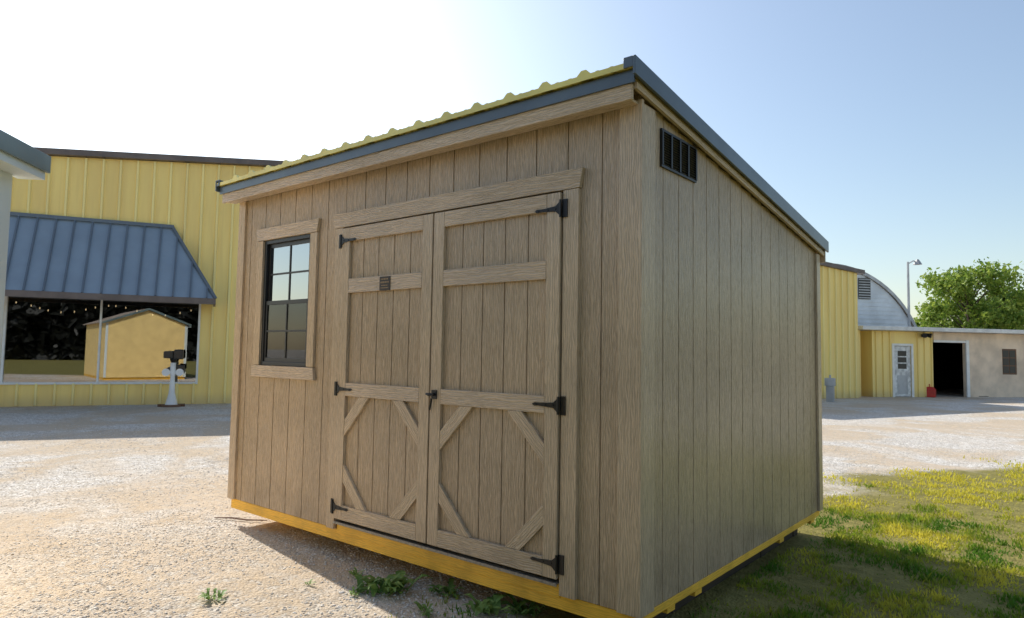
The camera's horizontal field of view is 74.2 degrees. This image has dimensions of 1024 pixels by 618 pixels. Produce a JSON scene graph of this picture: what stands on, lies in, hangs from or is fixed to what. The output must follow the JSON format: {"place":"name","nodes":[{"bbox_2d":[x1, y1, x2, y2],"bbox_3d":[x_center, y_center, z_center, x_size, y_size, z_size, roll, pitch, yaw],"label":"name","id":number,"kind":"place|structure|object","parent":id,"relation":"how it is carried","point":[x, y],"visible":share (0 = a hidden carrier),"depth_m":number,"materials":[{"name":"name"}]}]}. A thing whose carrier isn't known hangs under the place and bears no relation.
{"place":"outdoors","nodes":[
{"label":"outdoors","id":0,"kind":"place"},
{"bbox_2d":[0,130,50,361],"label":"shed","id":1,"kind":"structure","parent":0,"point":[19,159],"depth_m":3.40,"materials":[{"name":"beige"}]},
{"bbox_2d":[0,389,1023,617],"bbox_3d":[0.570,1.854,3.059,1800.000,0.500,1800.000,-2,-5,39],"label":"ground","id":2,"kind":"structure","parent":0,"point":[986,425],"depth_m":5.42,"materials":[{"name":"beige gravel"}]},
{"bbox_2d":[0,147,282,406],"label":"metal building","id":3,"kind":"structure","parent":2,"relation":"on","point":[156,234],"depth_m":16.55,"materials":[{"name":"yellow metal"}]},
{"bbox_2d":[0,296,200,384],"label":"window","id":4,"kind":"structure","parent":3,"relation":"in","point":[6,297],"depth_m":15.87,"materials":[{"name":"white paint"}]},
{"bbox_2d":[15,301,191,315],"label":"string lights","id":5,"kind":"object","parent":3,"relation":"hanging from","point":[99,305],"visible":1,"depth_m":16.20,"materials":[{"name":"beige"}]},
{"bbox_2d":[157,350,184,406],"bbox_3d":[-7.979,1.631,15.899,0.582,1.355,0.449,3,-4,-24],"label":"viewer stand","id":6,"kind":"object","parent":2,"relation":"on","point":[173,372],"visible":0.99,"depth_m":15.83,"materials":[{"name":"white paint"}]},
{"bbox_2d":[197,588,226,600],"bbox_3d":[-1.659,1.585,3.755,0.149,0.046,0.182,2,-4,-17],"label":"weed","id":7,"kind":"object","parent":2,"relation":"on","point":[206,595],"visible":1,"depth_m":3.76,"materials":[{"name":"green plant"}]},
{"bbox_2d":[214,517,266,520],"bbox_3d":[-2.205,1.695,5.437,0.475,0.022,0.086,0,-4,12],"label":"stick","id":8,"kind":"object","parent":2,"relation":"on","point":[234,518],"visible":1,"depth_m":5.46,"materials":[{"name":"brown wood"}]},
{"bbox_2d":[348,567,366,577],"bbox_3d":[-0.977,1.629,4.190,0.143,0.035,0.109,-2,-5,39],"label":"weed","id":9,"kind":"object","parent":2,"relation":"on","point":[354,572],"visible":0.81,"depth_m":4.19,"materials":[{"name":"green plant"}]},
{"bbox_2d":[349,583,369,594],"bbox_3d":[-0.889,1.606,3.884,0.137,0.044,0.136,-2,-5,39],"label":"weed","id":10,"kind":"object","parent":2,"relation":"on","point":[358,589],"visible":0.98,"depth_m":3.88,"materials":[{"name":"green plant"}]},
{"bbox_2d":[355,570,432,596],"bbox_3d":[-0.704,1.583,3.947,0.374,0.105,0.399,3,-4,-30],"label":"weed","id":11,"kind":"object","parent":2,"relation":"on","point":[397,582],"visible":1,"depth_m":3.90,"materials":[{"name":"green plant"}]},
{"bbox_2d":[414,601,433,617],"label":"weed","id":12,"kind":"object","parent":2,"relation":"on","point":[427,611],"visible":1,"depth_m":3.61,"materials":[{"name":"green plant"}]},
{"bbox_2d":[428,578,463,598],"bbox_3d":[-0.395,1.606,3.885,0.206,0.060,0.224,3,-4,-27],"label":"weed","id":13,"kind":"object","parent":2,"relation":"on","point":[450,587],"visible":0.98,"depth_m":3.88,"materials":[{"name":"green plant"}]},
{"bbox_2d":[459,593,512,615],"bbox_3d":[-0.130,1.584,3.672,0.296,0.086,0.332,1,-4,2],"label":"weed","id":14,"kind":"object","parent":2,"relation":"on","point":[492,604],"visible":1,"depth_m":3.62,"materials":[{"name":"green plant"}]},
{"bbox_2d":[215,54,828,617],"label":"shed","id":15,"kind":"structure","parent":2,"relation":"on","point":[557,344],"depth_m":3.85,"materials":[{"name":"brown wood"}]},
{"bbox_2d":[260,234,309,366],"bbox_3d":[-1.682,-0.057,5.093,0.629,0.966,0.056,-2,-5,39],"label":"window","id":16,"kind":"structure","parent":15,"relation":"in","point":[286,264],"depth_m":5.10,"materials":[{"name":"clear glass"}]},
{"bbox_2d":[330,214,434,542],"bbox_3d":[-0.837,0.410,4.307,0.928,1.943,0.057,-2,-5,39],"label":"door","id":17,"kind":"structure","parent":15,"relation":"in","point":[383,413],"depth_m":4.28,"materials":[{"name":"brown wood"}]},
{"bbox_2d":[425,192,567,579],"bbox_3d":[-0.109,0.382,3.686,0.963,1.943,0.092,-2,-5,39],"label":"door","id":18,"kind":"structure","parent":15,"relation":"in","point":[497,405],"depth_m":3.68,"materials":[{"name":"brown wood"}]},
{"bbox_2d":[501,593,548,616],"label":"weed","id":19,"kind":"object","parent":2,"relation":"on","point":[521,608],"visible":0.95,"depth_m":3.61,"materials":[{"name":"green plant"}]},
{"bbox_2d":[824,375,835,401],"bbox_3d":[10.088,2.514,21.443,0.280,0.850,0.220,-2,-5,39],"label":"utility pedestal","id":20,"kind":"object","parent":2,"relation":"on","point":[830,383],"visible":1,"depth_m":21.37,"materials":[{"name":"grey metal"}]},
{"bbox_2d":[834,263,916,326],"bbox_3d":[14.005,1.167,39.862,11.257,6.028,14.120,2,-4,-13],"label":"quonset hut","id":21,"kind":"object","parent":2,"relation":"on","point":[880,303],"visible":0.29,"depth_m":33.78,"materials":[{"name":"metal"}]},
{"bbox_2d":[907,259,921,326],"bbox_3d":[18.847,0.695,31.587,0.718,6.066,0.380,1,-4,-5],"label":"street lamp","id":22,"kind":"object","parent":2,"relation":"on","point":[917,262],"visible":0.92,"depth_m":31.67,"materials":[{"name":"grey metal"}]},
{"bbox_2d":[926,384,935,397],"bbox_3d":[15.354,3.017,25.038,0.560,0.478,0.300,-2,-5,39],"label":"fuel can","id":23,"kind":"object","parent":2,"relation":"on","point":[931,391],"visible":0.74,"depth_m":24.83,"materials":[{"name":"red plastic"}]},
{"bbox_2d":[914,297,966,327],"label":"broadleaf tree","id":24,"kind":"object","parent":2,"relation":"on","point":[953,322],"visible":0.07,"depth_m":44.76,"materials":[{"name":"green plant"}]},
{"bbox_2d":[858,325,1023,396],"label":"outbuilding","id":25,"kind":"structure","parent":2,"relation":"on","point":[894,361],"depth_m":25.27,"materials":[{"name":"yellow metal"}]},
{"bbox_2d":[892,343,913,396],"bbox_3d":[14.320,2.248,24.811,0.917,1.951,0.090,2,-4,-13],"label":"door","id":26,"kind":"structure","parent":25,"relation":"in","point":[902,364],"depth_m":24.81,"materials":[{"name":"white paint"}]},
{"bbox_2d":[1002,349,1016,374],"bbox_3d":[19.020,2.020,25.896,0.676,0.977,0.038,2,-4,-13],"label":"window","id":27,"kind":"structure","parent":25,"relation":"in","point":[1008,355],"depth_m":25.88,"materials":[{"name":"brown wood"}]},
{"bbox_2d":[913,257,1023,329],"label":"broadleaf tree","id":28,"kind":"object","parent":2,"relation":"on","point":[963,282],"visible":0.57,"depth_m":41.03,"materials":[{"name":"green plant"}]},
{"bbox_2d":[950,286,1021,329],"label":"broadleaf tree","id":29,"kind":"object","parent":2,"relation":"on","point":[992,301],"visible":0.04,"depth_m":46.66,"materials":[{"name":"green plant"}]},
{"bbox_2d":[971,299,1023,329],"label":"broadleaf tree","id":30,"kind":"object","parent":2,"relation":"on","point":[1016,312],"visible":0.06,"depth_m":42.80,"materials":[{"name":"green plant"}]},
{"bbox_2d":[0,0,1023,325],"label":"sky","id":31,"kind":"structure","parent":0,"point":[894,128],"materials":[{"name":"blue"}]},
{"bbox_2d":[388,455,1023,617],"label":"grass","id":32,"kind":"structure","parent":0,"point":[915,550],"depth_m":4.79,"materials":[{"name":"green plant"}]},
{"bbox_2d":[820,262,864,398],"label":"metal building","id":33,"kind":"structure","parent":0,"point":[839,324],"depth_m":23.48,"materials":[{"name":"yellow metal"}]}
]}

